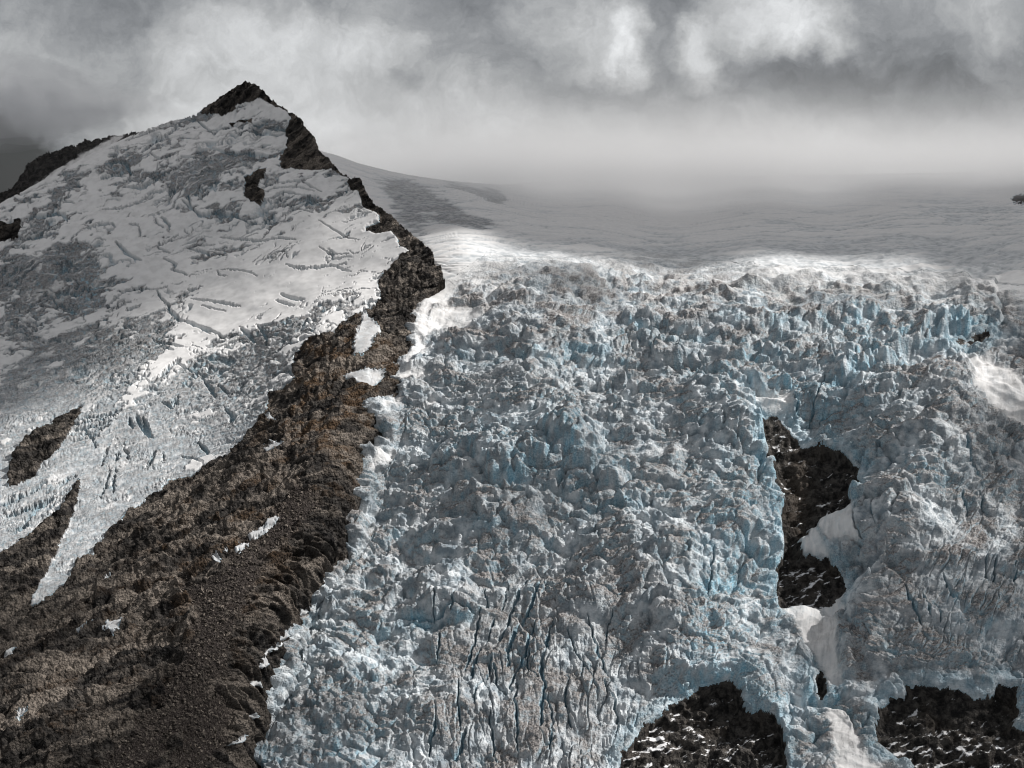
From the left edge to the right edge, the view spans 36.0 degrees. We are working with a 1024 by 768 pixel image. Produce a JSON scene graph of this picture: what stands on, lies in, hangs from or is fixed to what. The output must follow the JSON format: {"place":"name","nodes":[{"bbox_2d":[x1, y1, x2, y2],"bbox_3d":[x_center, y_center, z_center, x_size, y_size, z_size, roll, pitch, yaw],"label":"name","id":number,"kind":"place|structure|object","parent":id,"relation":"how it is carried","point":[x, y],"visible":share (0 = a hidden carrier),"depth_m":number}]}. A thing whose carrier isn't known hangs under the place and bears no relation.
{"place":"outdoors","nodes":[
{"label":"outdoors","id":0,"kind":"place"},
{"bbox_2d":[0,131,142,202],"bbox_3d":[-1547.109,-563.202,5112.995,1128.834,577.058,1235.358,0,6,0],"label":"hill","id":1,"kind":"structure","parent":0,"point":[42,167],"depth_m":5239.57},
{"bbox_2d":[0,88,408,606],"bbox_3d":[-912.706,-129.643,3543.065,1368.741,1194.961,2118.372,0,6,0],"label":"snow slope","id":2,"kind":"structure","parent":0,"point":[172,297],"depth_m":3561.85},
{"bbox_2d":[0,218,21,241],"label":"rock outcrop","id":3,"kind":"object","parent":2,"relation":"on","point":[9,231],"visible":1,"depth_m":3919.52},
{"bbox_2d":[7,406,81,486],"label":"rock outcrop","id":4,"kind":"object","parent":2,"relation":"on","point":[34,450],"visible":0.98,"depth_m":3069.93},
{"bbox_2d":[229,118,252,126],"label":"rock outcrop","id":5,"kind":"object","parent":2,"relation":"on","point":[242,121],"visible":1,"depth_m":4171.13},
{"bbox_2d":[244,167,266,205],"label":"rock outcrop","id":6,"kind":"object","parent":2,"relation":"on","point":[254,192],"visible":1,"depth_m":3876.03},
{"bbox_2d":[0,80,444,767],"bbox_3d":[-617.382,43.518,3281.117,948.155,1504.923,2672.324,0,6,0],"label":"rock ridge","id":7,"kind":"object","parent":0,"point":[86,692],"visible":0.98,"depth_m":2618.20},
{"bbox_2d":[4,647,16,657],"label":"snow patch","id":8,"kind":"object","parent":7,"relation":"on","point":[8,652],"visible":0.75,"depth_m":2375.69},
{"bbox_2d":[17,706,27,719],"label":"snow patch","id":9,"kind":"object","parent":7,"relation":"on","point":[20,713],"visible":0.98,"depth_m":2198.64},
{"bbox_2d":[102,617,121,635],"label":"snow patch","id":10,"kind":"object","parent":7,"relation":"on","point":[111,625],"visible":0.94,"depth_m":2440.58},
{"bbox_2d":[94,483,323,767],"bbox_3d":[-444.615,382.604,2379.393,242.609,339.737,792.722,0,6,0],"label":"scree","id":11,"kind":"structure","parent":7,"relation":"on","point":[310,504],"depth_m":2329.29},
{"bbox_2d":[212,551,220,562],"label":"snow patch","id":12,"kind":"object","parent":7,"relation":"on","point":[216,557],"visible":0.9,"depth_m":2561.90},
{"bbox_2d":[226,735,247,745],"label":"snow patch","id":13,"kind":"object","parent":7,"relation":"on","point":[243,739],"visible":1,"depth_m":2335.62},
{"bbox_2d":[235,543,248,553],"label":"snow patch","id":14,"kind":"object","parent":7,"relation":"on","point":[240,547],"visible":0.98,"depth_m":2590.77},
{"bbox_2d":[249,713,259,718],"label":"snow patch","id":15,"kind":"object","parent":7,"relation":"on","point":[253,715],"visible":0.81,"depth_m":2387.05},
{"bbox_2d":[250,680,262,687],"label":"snow patch","id":16,"kind":"object","parent":7,"relation":"on","point":[254,683],"visible":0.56,"depth_m":2424.39},
{"bbox_2d":[248,516,278,539],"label":"snow patch","id":17,"kind":"object","parent":7,"relation":"on","point":[263,529],"visible":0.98,"depth_m":2641.86},
{"bbox_2d":[265,412,275,419],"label":"snow patch","id":18,"kind":"object","parent":7,"relation":"on","point":[268,416],"visible":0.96,"depth_m":3011.46},
{"bbox_2d":[263,439,282,450],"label":"snow patch","id":19,"kind":"object","parent":7,"relation":"on","point":[270,447],"visible":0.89,"depth_m":2887.84},
{"bbox_2d":[259,623,294,668],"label":"snow patch","id":20,"kind":"object","parent":7,"relation":"on","point":[266,663],"visible":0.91,"depth_m":2494.55},
{"bbox_2d":[300,609,308,614],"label":"snow patch","id":21,"kind":"object","parent":7,"relation":"on","point":[302,612],"visible":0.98,"depth_m":2640.15},
{"bbox_2d":[343,366,385,385],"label":"snow patch","id":22,"kind":"object","parent":7,"relation":"on","point":[372,377],"visible":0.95,"depth_m":3080.09},
{"bbox_2d":[351,310,380,355],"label":"snow patch","id":23,"kind":"object","parent":7,"relation":"on","point":[368,329],"visible":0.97,"depth_m":3198.34},
{"bbox_2d":[0,0,1023,191],"label":"sky","id":24,"kind":"structure","parent":0,"point":[501,92]},
{"bbox_2d":[254,252,1023,767],"bbox_3d":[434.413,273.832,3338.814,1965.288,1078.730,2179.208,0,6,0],"label":"icefall","id":25,"kind":"object","parent":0,"point":[564,544],"visible":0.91,"depth_m":2770.53},
{"bbox_2d":[619,680,786,767],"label":"rock outcrop","id":26,"kind":"object","parent":25,"relation":"on","point":[714,726],"visible":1,"depth_m":2501.91},
{"bbox_2d":[762,415,859,608],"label":"rock outcrop","id":27,"kind":"object","parent":25,"relation":"on","point":[812,483],"visible":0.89,"depth_m":2878.77},
{"bbox_2d":[815,671,826,699],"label":"rock outcrop","id":28,"kind":"object","parent":25,"relation":"on","point":[821,685],"visible":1,"depth_m":2565.24},
{"bbox_2d":[874,683,1023,767],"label":"rock outcrop","id":29,"kind":"object","parent":25,"relation":"on","point":[921,726],"visible":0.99,"depth_m":2487.77},
{"bbox_2d":[956,338,964,344],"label":"rock outcrop","id":30,"kind":"object","parent":25,"relation":"on","point":[961,341],"visible":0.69,"depth_m":3215.62},
{"bbox_2d":[967,329,989,344],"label":"rock outcrop","id":31,"kind":"object","parent":25,"relation":"on","point":[980,337],"visible":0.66,"depth_m":3236.82},
{"bbox_2d":[319,150,1023,285],"bbox_3d":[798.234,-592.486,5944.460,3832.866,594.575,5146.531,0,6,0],"label":"snow plateau","id":32,"kind":"structure","parent":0,"point":[971,224],"depth_m":4661.85},
{"bbox_2d":[1007,191,1023,205],"bbox_3d":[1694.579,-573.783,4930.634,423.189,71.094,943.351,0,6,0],"label":"rock outcrop","id":33,"kind":"object","parent":32,"relation":"on","point":[1018,199],"visible":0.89,"depth_m":4896.47}
]}

